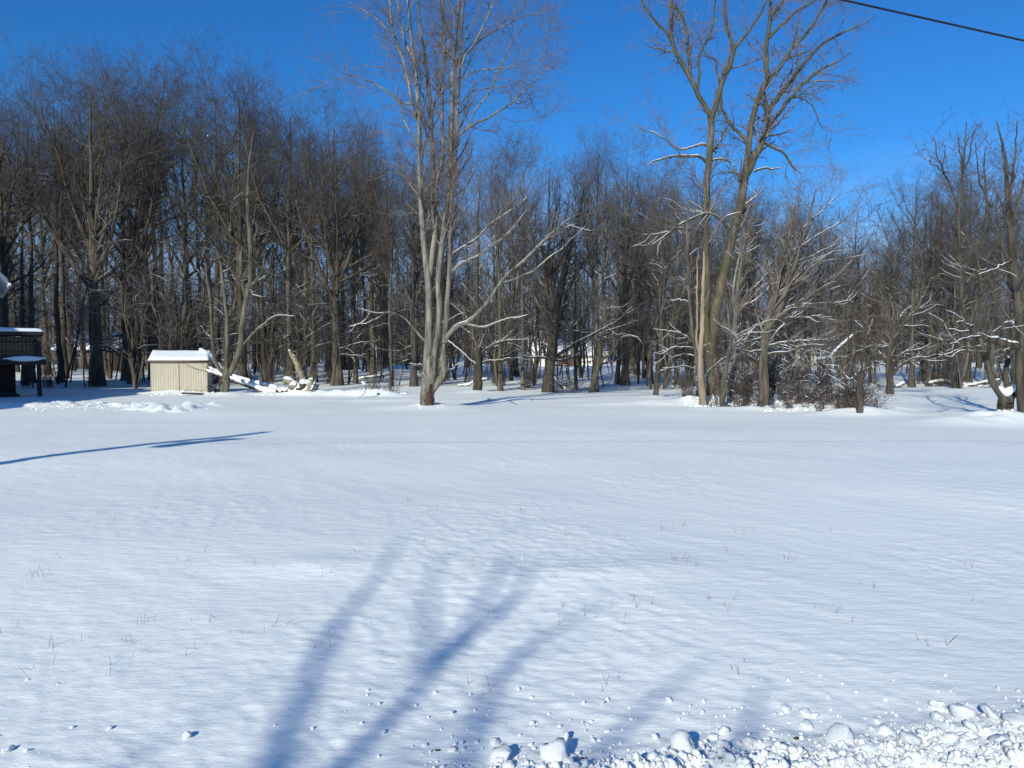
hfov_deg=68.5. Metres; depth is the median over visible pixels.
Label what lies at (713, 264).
forest tree
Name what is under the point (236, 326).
sapling
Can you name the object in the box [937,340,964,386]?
bush
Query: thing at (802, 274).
sapling
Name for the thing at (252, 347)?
sapling
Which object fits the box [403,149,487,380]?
forest tree
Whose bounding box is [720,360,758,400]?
bush
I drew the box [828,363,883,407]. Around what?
bush
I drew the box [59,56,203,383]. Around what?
forest tree
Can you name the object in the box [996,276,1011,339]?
sapling
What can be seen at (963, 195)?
forest tree
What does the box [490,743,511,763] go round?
snow chunk
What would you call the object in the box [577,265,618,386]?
sapling
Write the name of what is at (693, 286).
sapling
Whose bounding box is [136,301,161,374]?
sapling
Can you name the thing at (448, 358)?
sapling
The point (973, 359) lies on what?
wood
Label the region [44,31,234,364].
forest tree
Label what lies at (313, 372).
forest tree
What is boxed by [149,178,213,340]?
forest tree
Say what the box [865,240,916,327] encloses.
sapling
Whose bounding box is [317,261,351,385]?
sapling
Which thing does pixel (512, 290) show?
sapling
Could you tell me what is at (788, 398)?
weed
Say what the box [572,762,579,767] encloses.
snow chunk
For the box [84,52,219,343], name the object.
forest tree
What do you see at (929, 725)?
snow chunk
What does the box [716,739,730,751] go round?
snow chunk
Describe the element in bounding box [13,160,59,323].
forest tree
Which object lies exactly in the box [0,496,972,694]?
grass
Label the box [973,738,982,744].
snow chunk
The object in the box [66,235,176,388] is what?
sapling
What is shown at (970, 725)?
snow chunk
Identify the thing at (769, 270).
sapling
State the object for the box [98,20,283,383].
forest tree
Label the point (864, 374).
sapling
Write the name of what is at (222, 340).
sapling
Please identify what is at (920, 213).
forest tree
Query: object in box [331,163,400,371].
forest tree
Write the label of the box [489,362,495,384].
bush
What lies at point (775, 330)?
sapling
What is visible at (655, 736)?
snow chunk
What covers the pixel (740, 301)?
sapling
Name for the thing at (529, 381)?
bush
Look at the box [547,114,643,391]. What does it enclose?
forest tree
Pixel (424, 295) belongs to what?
sapling
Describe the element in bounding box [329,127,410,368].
forest tree
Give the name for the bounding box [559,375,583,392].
bush
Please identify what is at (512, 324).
sapling
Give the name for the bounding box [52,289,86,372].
sapling
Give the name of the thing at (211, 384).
garden cart
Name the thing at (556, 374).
bush
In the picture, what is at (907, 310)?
sapling
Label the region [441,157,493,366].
forest tree
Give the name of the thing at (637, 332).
sapling
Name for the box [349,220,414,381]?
sapling
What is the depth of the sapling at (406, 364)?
58.06 m
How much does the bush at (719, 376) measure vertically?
2.206 m
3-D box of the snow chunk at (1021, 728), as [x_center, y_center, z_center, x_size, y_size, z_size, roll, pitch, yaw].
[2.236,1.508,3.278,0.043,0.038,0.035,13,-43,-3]
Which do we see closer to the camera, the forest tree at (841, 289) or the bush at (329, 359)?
the bush at (329, 359)
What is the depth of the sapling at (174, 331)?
56.40 m
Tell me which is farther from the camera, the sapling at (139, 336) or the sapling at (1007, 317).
the sapling at (1007, 317)
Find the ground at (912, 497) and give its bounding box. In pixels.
[0,347,1023,767]
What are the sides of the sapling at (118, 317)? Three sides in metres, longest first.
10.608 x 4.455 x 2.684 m
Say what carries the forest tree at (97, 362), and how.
on the ground at (912, 497)
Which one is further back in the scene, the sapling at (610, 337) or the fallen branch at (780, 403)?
the sapling at (610, 337)
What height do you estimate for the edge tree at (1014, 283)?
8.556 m
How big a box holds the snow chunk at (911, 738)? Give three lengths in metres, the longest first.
0.106 x 0.096 x 0.055 m
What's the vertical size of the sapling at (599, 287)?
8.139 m
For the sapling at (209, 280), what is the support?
on the ground at (912, 497)
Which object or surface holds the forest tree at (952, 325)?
on the ground at (912, 497)
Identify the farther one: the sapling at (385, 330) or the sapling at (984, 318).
the sapling at (385, 330)
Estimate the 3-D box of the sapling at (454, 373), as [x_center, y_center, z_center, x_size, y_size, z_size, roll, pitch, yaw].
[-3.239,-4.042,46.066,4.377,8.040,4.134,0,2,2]
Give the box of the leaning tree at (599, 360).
[580,181,643,392]
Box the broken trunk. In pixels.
[288,349,306,379]
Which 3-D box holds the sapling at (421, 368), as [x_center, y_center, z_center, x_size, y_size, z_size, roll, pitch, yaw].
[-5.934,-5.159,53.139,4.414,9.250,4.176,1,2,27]
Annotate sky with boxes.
[0,0,1023,346]
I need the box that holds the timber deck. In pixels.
[0,327,45,396]
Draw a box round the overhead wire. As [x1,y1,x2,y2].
[840,0,1023,41]
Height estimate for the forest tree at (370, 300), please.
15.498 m
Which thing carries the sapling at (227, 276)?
on the ground at (912, 497)
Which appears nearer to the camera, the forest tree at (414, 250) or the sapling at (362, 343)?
the sapling at (362, 343)
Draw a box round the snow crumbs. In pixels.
[23,653,1023,767]
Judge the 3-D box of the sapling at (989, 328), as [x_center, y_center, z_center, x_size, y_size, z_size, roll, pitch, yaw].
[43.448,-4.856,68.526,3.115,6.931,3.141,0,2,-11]
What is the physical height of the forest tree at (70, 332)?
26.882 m
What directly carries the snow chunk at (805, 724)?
on the ground at (912, 497)
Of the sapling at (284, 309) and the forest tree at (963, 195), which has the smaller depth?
the sapling at (284, 309)
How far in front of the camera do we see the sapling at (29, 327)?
40.17 m
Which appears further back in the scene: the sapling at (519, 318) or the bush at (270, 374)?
the sapling at (519, 318)
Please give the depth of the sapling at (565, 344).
44.52 m
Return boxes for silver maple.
[285,0,636,405]
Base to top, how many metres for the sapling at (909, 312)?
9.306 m
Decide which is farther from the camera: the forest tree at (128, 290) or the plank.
the forest tree at (128, 290)
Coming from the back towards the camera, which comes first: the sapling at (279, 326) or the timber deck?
the sapling at (279, 326)
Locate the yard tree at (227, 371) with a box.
[183,123,290,391]
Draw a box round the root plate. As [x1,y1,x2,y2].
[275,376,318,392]
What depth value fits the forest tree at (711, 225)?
46.20 m
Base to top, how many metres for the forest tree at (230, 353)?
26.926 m
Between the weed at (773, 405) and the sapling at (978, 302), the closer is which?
the weed at (773, 405)
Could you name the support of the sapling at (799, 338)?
on the ground at (912, 497)
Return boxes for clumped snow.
[30,382,1016,413]
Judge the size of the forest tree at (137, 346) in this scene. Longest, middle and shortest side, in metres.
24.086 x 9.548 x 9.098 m
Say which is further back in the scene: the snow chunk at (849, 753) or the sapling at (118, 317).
the sapling at (118, 317)
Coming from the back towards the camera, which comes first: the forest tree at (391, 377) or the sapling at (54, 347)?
the sapling at (54, 347)
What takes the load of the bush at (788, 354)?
on the ground at (912, 497)
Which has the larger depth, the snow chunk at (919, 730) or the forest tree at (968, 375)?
the forest tree at (968, 375)
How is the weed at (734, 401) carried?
on the ground at (912, 497)
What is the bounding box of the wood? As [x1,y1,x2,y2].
[8,227,1021,366]
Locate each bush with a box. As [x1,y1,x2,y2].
[35,345,54,387]
[42,366,59,387]
[52,370,61,384]
[85,367,114,386]
[149,335,180,369]
[255,345,280,384]
[273,337,296,376]
[282,370,298,389]
[314,323,342,382]
[320,352,331,383]
[357,372,381,388]
[383,379,401,391]
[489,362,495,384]
[503,358,510,385]
[513,358,539,387]
[527,367,541,385]
[544,375,567,392]
[545,342,561,381]
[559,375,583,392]
[671,359,704,396]
[687,384,697,395]
[692,380,718,396]
[703,339,747,396]
[704,363,721,388]
[714,351,752,401]
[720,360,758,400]
[726,370,758,405]
[727,364,751,395]
[731,329,774,397]
[739,314,790,399]
[754,346,785,397]
[758,324,805,399]
[768,322,802,393]
[770,359,796,399]
[774,334,821,398]
[778,373,813,403]
[780,377,826,403]
[782,331,822,390]
[799,325,848,398]
[802,378,847,403]
[804,354,839,398]
[807,376,846,405]
[828,347,872,408]
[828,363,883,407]
[853,380,895,407]
[873,381,883,388]
[915,372,923,383]
[922,370,949,386]
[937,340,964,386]
[941,325,971,388]
[985,362,1003,382]
[1001,350,1015,385]
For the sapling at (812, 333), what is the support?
on the ground at (912, 497)
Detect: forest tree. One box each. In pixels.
[0,16,139,378]
[0,36,158,382]
[0,52,95,382]
[0,58,119,370]
[0,58,193,385]
[0,64,87,357]
[0,72,73,384]
[0,77,104,371]
[0,96,60,334]
[0,99,20,319]
[0,100,60,320]
[1,35,143,364]
[2,98,96,368]
[3,101,97,373]
[4,57,196,380]
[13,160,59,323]
[21,67,188,370]
[23,131,103,363]
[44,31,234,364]
[53,109,147,325]
[58,27,192,374]
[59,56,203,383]
[61,33,217,379]
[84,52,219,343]
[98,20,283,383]
[105,185,134,330]
[109,77,251,350]
[109,115,180,369]
[110,55,254,350]
[115,69,246,347]
[140,53,320,383]
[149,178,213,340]
[157,86,318,364]
[158,112,274,350]
[167,154,268,369]
[171,88,295,361]
[184,97,312,352]
[190,52,345,380]
[197,53,302,382]
[211,103,304,381]
[213,119,358,369]
[221,135,282,368]
[231,67,370,382]
[251,140,325,361]
[255,92,363,379]
[256,88,417,385]
[262,120,314,343]
[286,108,354,369]
[295,96,395,325]
[300,145,378,325]
[303,123,384,338]
[304,87,407,382]
[306,124,399,318]
[315,171,383,369]
[316,112,403,369]
[316,124,419,365]
[317,156,415,377]
[321,154,409,367]
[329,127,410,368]
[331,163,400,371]
[335,112,472,385]
[339,127,460,386]
[357,100,476,364]
[374,165,454,370]
[383,159,464,364]
[384,171,475,358]
[391,155,476,310]
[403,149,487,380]
[440,147,538,331]
[440,153,543,380]
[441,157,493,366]
[443,125,548,390]
[470,152,554,375]
[471,117,576,389]
[471,122,544,382]
[476,151,612,390]
[528,126,637,390]
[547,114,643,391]
[553,161,653,364]
[562,134,681,385]
[573,126,661,383]
[588,173,700,374]
[592,170,669,373]
[598,163,681,366]
[623,178,680,383]
[627,215,684,369]
[629,201,696,380]
[632,172,698,373]
[636,133,732,388]
[638,180,700,371]
[643,190,698,362]
[655,158,722,384]
[658,199,752,370]
[679,196,753,376]
[681,186,759,364]
[681,206,755,307]
[702,161,795,377]
[713,179,780,374]
[713,197,770,369]
[717,188,762,365]
[723,205,778,363]
[743,184,823,382]
[751,219,799,350]
[755,226,777,349]
[769,192,835,382]
[774,197,872,381]
[793,203,856,384]
[793,219,833,367]
[820,202,876,370]
[821,224,870,368]
[829,252,864,364]
[838,231,891,382]
[846,238,904,383]
[849,269,891,368]
[850,159,965,386]
[861,237,905,366]
[862,195,940,366]
[862,213,929,371]
[862,233,914,356]
[870,171,978,314]
[872,146,978,386]
[880,203,951,366]
[895,152,1023,383]
[897,169,983,379]
[907,145,1023,382]
[921,191,1017,340]
[926,159,1001,367]
[949,174,1023,372]
[951,146,1023,368]
[956,220,998,358]
[977,183,1023,383]
[978,185,1023,336]
[982,164,1023,310]
[986,195,1023,348]
[1000,193,1023,363]
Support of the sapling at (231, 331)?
on the ground at (912, 497)
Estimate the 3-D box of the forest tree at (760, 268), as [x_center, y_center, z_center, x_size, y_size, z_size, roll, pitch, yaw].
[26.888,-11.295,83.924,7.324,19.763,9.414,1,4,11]
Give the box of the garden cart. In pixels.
[208,376,215,392]
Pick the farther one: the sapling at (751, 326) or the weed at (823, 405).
the sapling at (751, 326)
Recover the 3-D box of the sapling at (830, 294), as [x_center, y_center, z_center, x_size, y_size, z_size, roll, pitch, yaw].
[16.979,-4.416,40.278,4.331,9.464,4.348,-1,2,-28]
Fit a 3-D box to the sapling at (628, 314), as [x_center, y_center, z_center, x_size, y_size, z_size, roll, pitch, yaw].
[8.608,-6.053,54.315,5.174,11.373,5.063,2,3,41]
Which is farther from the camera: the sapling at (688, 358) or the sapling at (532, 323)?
the sapling at (688, 358)
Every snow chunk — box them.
[1,745,14,752]
[182,731,191,738]
[448,746,456,751]
[490,737,500,745]
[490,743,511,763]
[495,756,503,762]
[502,760,514,767]
[539,737,567,761]
[560,731,568,740]
[562,756,573,764]
[570,753,577,760]
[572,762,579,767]
[651,733,658,739]
[660,745,668,752]
[665,696,672,702]
[669,730,695,753]
[669,748,678,755]
[707,732,717,739]
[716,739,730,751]
[718,725,729,732]
[718,746,724,756]
[741,735,754,745]
[780,703,791,712]
[798,719,813,729]
[799,707,810,717]
[811,712,818,718]
[823,722,854,745]
[847,751,854,756]
[848,746,855,752]
[872,717,881,723]
[877,723,890,733]
[895,746,906,752]
[899,730,922,746]
[916,728,924,733]
[922,729,928,735]
[924,722,935,728]
[928,699,946,708]
[930,711,946,720]
[931,741,940,745]
[943,732,955,739]
[949,702,976,720]
[958,734,968,739]
[962,719,978,732]
[973,721,982,729]
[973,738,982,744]
[979,737,989,743]
[980,703,1000,720]
[988,733,1010,743]
[1001,739,1011,746]
[1002,711,1023,728]
[1019,725,1023,732]
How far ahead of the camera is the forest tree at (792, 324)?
44.77 m
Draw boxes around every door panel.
[151,362,178,390]
[179,362,206,391]
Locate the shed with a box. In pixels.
[148,350,212,391]
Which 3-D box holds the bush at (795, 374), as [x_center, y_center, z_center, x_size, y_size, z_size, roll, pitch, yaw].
[9.677,-0.621,26.053,1.483,2.451,1.857,-1,2,-27]
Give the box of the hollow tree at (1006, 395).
[902,103,1016,410]
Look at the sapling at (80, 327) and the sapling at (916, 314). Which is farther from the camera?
the sapling at (916, 314)
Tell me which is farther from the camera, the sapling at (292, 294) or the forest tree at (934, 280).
the forest tree at (934, 280)
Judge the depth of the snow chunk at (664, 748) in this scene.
3.10 m
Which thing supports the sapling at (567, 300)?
on the ground at (912, 497)
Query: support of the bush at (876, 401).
on the ground at (912, 497)
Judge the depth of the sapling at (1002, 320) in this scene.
42.59 m
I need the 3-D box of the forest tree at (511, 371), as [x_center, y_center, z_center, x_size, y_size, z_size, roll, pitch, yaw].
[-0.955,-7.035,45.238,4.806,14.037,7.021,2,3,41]
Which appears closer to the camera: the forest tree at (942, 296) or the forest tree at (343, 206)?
the forest tree at (942, 296)
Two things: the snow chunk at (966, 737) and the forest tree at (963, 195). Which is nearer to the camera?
the snow chunk at (966, 737)
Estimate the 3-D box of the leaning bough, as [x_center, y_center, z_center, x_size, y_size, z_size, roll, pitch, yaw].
[-13.731,-0.972,34.512,1.452,1.358,0.265,0,2,9]
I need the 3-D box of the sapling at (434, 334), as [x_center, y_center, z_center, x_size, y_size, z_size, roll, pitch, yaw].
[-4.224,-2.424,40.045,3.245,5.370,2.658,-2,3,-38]
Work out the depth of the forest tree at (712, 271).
42.07 m
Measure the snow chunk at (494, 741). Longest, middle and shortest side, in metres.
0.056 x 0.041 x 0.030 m
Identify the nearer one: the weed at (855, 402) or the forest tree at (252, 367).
the weed at (855, 402)
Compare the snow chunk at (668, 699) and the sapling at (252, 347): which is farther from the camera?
the sapling at (252, 347)
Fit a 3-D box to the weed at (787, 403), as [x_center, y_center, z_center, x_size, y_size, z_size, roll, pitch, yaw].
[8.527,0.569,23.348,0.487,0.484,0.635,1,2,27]
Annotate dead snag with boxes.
[693,246,706,405]
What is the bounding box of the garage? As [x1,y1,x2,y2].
[527,331,607,366]
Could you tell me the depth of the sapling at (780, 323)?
40.85 m
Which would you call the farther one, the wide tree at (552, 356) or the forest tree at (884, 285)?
the forest tree at (884, 285)
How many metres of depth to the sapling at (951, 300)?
43.55 m
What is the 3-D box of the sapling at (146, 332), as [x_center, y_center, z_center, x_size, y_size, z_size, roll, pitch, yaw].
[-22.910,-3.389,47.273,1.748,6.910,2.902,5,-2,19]
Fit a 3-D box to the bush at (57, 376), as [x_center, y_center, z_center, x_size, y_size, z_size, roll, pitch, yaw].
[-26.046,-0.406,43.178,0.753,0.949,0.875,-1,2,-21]
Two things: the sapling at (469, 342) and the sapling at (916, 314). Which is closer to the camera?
the sapling at (469, 342)
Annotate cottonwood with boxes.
[599,0,885,396]
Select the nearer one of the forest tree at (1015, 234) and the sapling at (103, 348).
the forest tree at (1015, 234)
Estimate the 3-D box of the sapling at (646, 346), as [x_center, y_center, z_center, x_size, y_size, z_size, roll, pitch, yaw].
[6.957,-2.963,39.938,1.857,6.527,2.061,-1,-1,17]
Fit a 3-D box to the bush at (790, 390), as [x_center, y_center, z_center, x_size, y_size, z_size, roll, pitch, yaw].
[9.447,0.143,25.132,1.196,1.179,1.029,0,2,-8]
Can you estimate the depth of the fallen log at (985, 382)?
40.57 m
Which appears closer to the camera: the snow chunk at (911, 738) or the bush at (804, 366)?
the snow chunk at (911, 738)
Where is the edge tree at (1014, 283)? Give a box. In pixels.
[915,104,1023,412]
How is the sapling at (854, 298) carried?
on the ground at (912, 497)
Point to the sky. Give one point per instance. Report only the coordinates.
(918, 68)
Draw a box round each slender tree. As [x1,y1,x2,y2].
[649,190,713,395]
[711,218,759,396]
[714,176,790,406]
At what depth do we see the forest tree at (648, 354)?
86.19 m
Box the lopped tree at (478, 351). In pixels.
[442,177,532,390]
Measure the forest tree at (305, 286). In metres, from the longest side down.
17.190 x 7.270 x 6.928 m
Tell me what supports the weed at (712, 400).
on the ground at (912, 497)
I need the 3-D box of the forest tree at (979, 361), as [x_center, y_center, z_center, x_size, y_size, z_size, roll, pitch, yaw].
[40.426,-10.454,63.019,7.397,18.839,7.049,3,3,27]
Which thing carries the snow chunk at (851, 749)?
on the ground at (912, 497)
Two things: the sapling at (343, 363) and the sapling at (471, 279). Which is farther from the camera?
the sapling at (343, 363)
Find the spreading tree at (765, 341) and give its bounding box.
[696,139,891,405]
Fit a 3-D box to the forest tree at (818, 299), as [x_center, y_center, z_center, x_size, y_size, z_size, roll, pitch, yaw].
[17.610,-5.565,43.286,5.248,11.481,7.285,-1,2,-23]
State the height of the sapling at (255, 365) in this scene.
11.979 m
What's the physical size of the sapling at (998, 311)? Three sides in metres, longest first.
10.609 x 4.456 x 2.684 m
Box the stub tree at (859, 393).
[823,297,888,412]
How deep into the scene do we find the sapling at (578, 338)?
47.26 m
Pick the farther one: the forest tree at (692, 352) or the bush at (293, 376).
the forest tree at (692, 352)
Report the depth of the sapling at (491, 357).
69.65 m
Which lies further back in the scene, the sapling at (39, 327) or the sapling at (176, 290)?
the sapling at (39, 327)
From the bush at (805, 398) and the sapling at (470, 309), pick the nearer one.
the bush at (805, 398)
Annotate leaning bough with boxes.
[199,348,223,368]
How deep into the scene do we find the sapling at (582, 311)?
50.33 m
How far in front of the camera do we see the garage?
87.87 m
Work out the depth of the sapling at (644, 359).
51.43 m
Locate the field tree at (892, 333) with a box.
[839,256,972,393]
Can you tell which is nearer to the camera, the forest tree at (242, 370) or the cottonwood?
the cottonwood
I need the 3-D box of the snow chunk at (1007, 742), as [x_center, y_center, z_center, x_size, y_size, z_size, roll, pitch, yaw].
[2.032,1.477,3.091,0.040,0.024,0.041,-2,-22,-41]
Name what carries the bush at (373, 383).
on the ground at (912, 497)
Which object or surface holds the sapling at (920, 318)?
on the ground at (912, 497)
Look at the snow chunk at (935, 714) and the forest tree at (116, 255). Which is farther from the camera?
the forest tree at (116, 255)
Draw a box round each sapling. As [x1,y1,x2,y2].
[0,200,74,354]
[0,237,66,387]
[0,267,42,387]
[6,246,48,385]
[8,268,38,351]
[11,288,45,387]
[25,289,49,367]
[25,297,53,373]
[33,232,66,372]
[37,246,82,373]
[41,306,78,367]
[46,306,80,376]
[47,163,141,386]
[48,243,105,388]
[50,238,138,378]
[51,182,127,387]
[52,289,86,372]
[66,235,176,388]
[67,230,111,382]
[68,276,85,368]
[71,240,125,384]
[79,239,113,333]
[83,313,119,375]
[102,214,184,353]
[103,239,138,379]
[105,235,140,372]
[116,241,151,381]
[121,304,151,375]
[124,217,201,361]
[128,178,244,356]
[133,282,167,382]
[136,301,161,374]
[138,250,181,349]
[138,257,208,349]
[146,240,196,350]
[164,309,189,350]
[188,237,245,322]
[189,228,229,340]
[189,257,248,349]
[192,160,262,387]
[192,297,224,368]
[193,302,210,349]
[209,306,236,365]
[221,214,301,373]
[221,235,253,320]
[221,285,253,355]
[230,311,236,356]
[233,296,259,371]
[235,209,316,377]
[237,232,277,380]
[245,313,270,370]
[245,321,267,371]
[251,248,302,370]
[264,247,324,349]
[268,287,298,385]
[271,233,350,381]
[274,298,283,369]
[278,248,309,344]
[282,264,324,349]
[283,252,316,378]
[286,237,330,377]
[297,274,356,370]
[303,280,326,385]
[316,295,341,377]
[317,251,380,383]
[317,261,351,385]
[320,250,377,368]
[325,302,356,369]
[341,247,367,334]
[341,307,381,366]
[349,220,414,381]
[351,310,369,368]
[355,256,387,331]
[361,253,407,368]
[365,254,409,371]
[365,272,388,379]
[369,224,402,378]
[386,269,425,356]
[387,272,435,384]
[388,227,470,355]
[391,171,442,330]
[391,173,494,353]
[392,311,405,367]
[394,302,420,369]
[396,254,459,373]
[400,221,474,376]
[406,247,487,379]
[410,289,459,377]
[434,255,491,379]
[440,244,508,382]
[451,291,491,372]
[452,199,493,385]
[459,226,494,380]
[459,250,537,386]
[460,254,484,373]
[461,248,520,371]
[461,264,491,352]
[484,274,506,379]
[487,264,531,380]
[489,207,539,370]
[489,239,540,377]
[490,253,529,335]
[493,299,509,374]
[494,248,518,380]
[504,239,572,384]
[504,270,535,376]
[510,234,542,385]
[517,248,573,359]
[525,211,566,377]
[533,261,580,376]
[540,256,605,378]
[542,255,581,346]
[552,274,572,381]
[557,199,592,378]
[557,278,578,379]
[559,234,621,377]
[559,284,592,372]
[567,308,592,379]
[577,234,618,380]
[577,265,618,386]
[578,249,616,332]
[587,282,617,370]
[593,247,648,385]
[594,228,673,373]
[598,254,618,367]
[598,296,630,374]
[600,140,738,389]
[606,303,644,357]
[607,239,667,384]
[611,230,683,378]
[622,201,695,385]
[624,213,688,385]
[628,271,658,387]
[629,297,645,378]
[636,183,692,388]
[641,210,719,369]
[642,267,674,387]
[649,240,701,371]
[652,208,729,365]
[652,239,724,371]
[665,303,705,379]
[698,235,752,374]
[709,196,785,380]
[710,232,758,370]
[716,258,768,369]
[716,276,733,347]
[725,252,755,369]
[729,289,768,366]
[732,210,766,352]
[738,207,823,359]
[738,208,818,372]
[753,306,796,362]
[763,242,824,365]
[764,201,822,373]
[764,222,848,385]
[765,217,802,348]
[768,193,892,383]
[780,195,855,385]
[792,212,877,383]
[801,281,815,372]
[805,287,825,382]
[809,306,837,371]
[821,277,871,380]
[833,273,880,370]
[836,298,868,375]
[838,258,894,384]
[841,276,888,374]
[844,248,902,383]
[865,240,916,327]
[870,245,899,363]
[874,216,984,380]
[879,293,921,370]
[885,245,943,367]
[886,247,977,383]
[893,266,922,369]
[894,259,933,373]
[894,265,942,359]
[894,266,926,362]
[896,191,998,385]
[898,304,914,373]
[899,250,936,375]
[901,203,1007,386]
[922,259,973,343]
[930,234,996,388]
[950,248,998,366]
[958,249,1002,349]
[966,248,990,377]
[972,218,1022,383]
[972,273,996,384]
[974,232,1007,380]
[974,259,1006,360]
[974,296,1002,353]
[981,274,1014,371]
[983,303,1003,366]
[986,264,1023,381]
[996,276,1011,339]
[1000,295,1014,352]
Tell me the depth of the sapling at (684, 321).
40.56 m
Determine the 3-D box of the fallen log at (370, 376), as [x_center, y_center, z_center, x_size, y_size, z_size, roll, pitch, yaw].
[-9.166,-0.500,48.177,2.978,1.510,0.523,0,2,0]
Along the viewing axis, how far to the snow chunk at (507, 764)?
3.06 m
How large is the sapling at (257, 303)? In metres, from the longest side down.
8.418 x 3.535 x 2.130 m
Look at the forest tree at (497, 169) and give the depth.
43.03 m
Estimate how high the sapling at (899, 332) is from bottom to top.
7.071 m
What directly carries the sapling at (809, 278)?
on the ground at (912, 497)
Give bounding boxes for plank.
[181,392,203,394]
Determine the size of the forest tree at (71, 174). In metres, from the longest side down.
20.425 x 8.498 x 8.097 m
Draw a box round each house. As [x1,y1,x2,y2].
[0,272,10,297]
[51,331,142,370]
[779,332,845,364]
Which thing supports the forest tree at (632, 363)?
on the ground at (912, 497)
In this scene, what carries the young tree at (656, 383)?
on the ground at (912, 497)
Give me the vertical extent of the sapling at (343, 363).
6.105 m
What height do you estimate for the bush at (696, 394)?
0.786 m
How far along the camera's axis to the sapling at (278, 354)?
65.58 m
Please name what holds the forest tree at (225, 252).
on the ground at (912, 497)
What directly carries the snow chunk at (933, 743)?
on the ground at (912, 497)
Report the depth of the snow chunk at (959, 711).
3.42 m
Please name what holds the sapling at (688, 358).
on the ground at (912, 497)
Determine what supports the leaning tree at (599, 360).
on the ground at (912, 497)
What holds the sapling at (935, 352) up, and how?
on the ground at (912, 497)
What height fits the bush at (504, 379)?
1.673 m
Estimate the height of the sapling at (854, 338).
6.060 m
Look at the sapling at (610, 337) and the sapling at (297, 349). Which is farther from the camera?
the sapling at (610, 337)
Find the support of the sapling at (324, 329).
on the ground at (912, 497)
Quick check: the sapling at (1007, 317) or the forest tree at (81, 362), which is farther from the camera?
the forest tree at (81, 362)
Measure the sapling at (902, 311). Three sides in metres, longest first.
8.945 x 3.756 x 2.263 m
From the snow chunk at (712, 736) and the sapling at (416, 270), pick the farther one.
the sapling at (416, 270)
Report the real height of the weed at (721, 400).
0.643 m
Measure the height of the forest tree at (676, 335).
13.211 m
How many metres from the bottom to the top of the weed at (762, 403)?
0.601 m
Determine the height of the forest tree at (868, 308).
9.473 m
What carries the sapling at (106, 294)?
on the ground at (912, 497)
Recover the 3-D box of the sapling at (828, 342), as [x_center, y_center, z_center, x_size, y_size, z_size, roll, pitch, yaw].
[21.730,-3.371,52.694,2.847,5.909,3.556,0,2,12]
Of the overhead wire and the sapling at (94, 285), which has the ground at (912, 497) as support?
the sapling at (94, 285)
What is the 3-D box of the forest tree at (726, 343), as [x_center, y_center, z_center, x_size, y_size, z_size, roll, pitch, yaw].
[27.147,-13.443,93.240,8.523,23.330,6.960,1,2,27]
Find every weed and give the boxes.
[705,390,718,406]
[709,388,732,406]
[728,392,746,406]
[746,391,768,406]
[769,400,781,409]
[778,389,800,404]
[778,396,794,408]
[796,387,818,403]
[810,393,830,408]
[813,398,831,410]
[829,396,847,408]
[833,400,845,407]
[849,392,868,407]
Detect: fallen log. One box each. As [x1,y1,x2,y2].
[184,361,275,392]
[200,351,278,388]
[347,367,389,378]
[894,381,905,387]
[927,371,979,385]
[963,374,1009,387]
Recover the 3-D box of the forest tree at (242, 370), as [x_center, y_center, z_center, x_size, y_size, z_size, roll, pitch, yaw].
[-16.354,-9.610,44.518,9.401,19.728,9.052,-2,3,-44]
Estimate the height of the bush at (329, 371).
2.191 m
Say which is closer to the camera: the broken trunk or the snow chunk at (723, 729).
the snow chunk at (723, 729)
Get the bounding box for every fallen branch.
[359,381,365,396]
[457,369,491,385]
[775,377,817,405]
[779,342,811,378]
[818,328,853,359]
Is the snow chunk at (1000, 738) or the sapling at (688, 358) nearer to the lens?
the snow chunk at (1000, 738)
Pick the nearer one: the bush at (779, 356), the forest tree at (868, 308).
the bush at (779, 356)
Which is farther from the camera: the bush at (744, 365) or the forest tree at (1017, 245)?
the forest tree at (1017, 245)
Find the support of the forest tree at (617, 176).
on the ground at (912, 497)
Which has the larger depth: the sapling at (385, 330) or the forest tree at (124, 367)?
the sapling at (385, 330)
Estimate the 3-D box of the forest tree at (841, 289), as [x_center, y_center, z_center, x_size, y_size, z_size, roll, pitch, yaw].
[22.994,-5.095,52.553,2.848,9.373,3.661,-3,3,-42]
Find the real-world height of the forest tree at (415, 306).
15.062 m
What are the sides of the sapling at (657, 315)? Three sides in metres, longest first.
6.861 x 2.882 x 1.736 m
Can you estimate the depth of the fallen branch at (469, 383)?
39.99 m
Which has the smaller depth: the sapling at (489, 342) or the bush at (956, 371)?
the bush at (956, 371)
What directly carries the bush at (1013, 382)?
on the ground at (912, 497)
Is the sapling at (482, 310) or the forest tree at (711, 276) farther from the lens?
the forest tree at (711, 276)
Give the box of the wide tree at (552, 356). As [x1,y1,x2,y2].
[497,153,649,392]
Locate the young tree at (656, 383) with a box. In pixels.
[652,260,680,395]
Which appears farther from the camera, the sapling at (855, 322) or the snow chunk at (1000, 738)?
the sapling at (855, 322)
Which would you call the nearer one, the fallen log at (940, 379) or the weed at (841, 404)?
the weed at (841, 404)
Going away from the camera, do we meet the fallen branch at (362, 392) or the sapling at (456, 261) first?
the fallen branch at (362, 392)
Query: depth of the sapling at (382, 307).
48.46 m
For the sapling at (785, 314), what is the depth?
57.10 m
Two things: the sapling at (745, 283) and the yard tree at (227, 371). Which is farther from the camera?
the sapling at (745, 283)
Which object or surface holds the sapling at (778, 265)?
on the ground at (912, 497)
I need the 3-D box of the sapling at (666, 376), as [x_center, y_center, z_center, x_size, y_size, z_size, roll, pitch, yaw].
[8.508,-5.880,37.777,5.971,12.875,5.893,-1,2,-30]
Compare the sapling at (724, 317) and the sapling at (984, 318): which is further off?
the sapling at (724, 317)
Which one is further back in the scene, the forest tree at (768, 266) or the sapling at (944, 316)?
the forest tree at (768, 266)

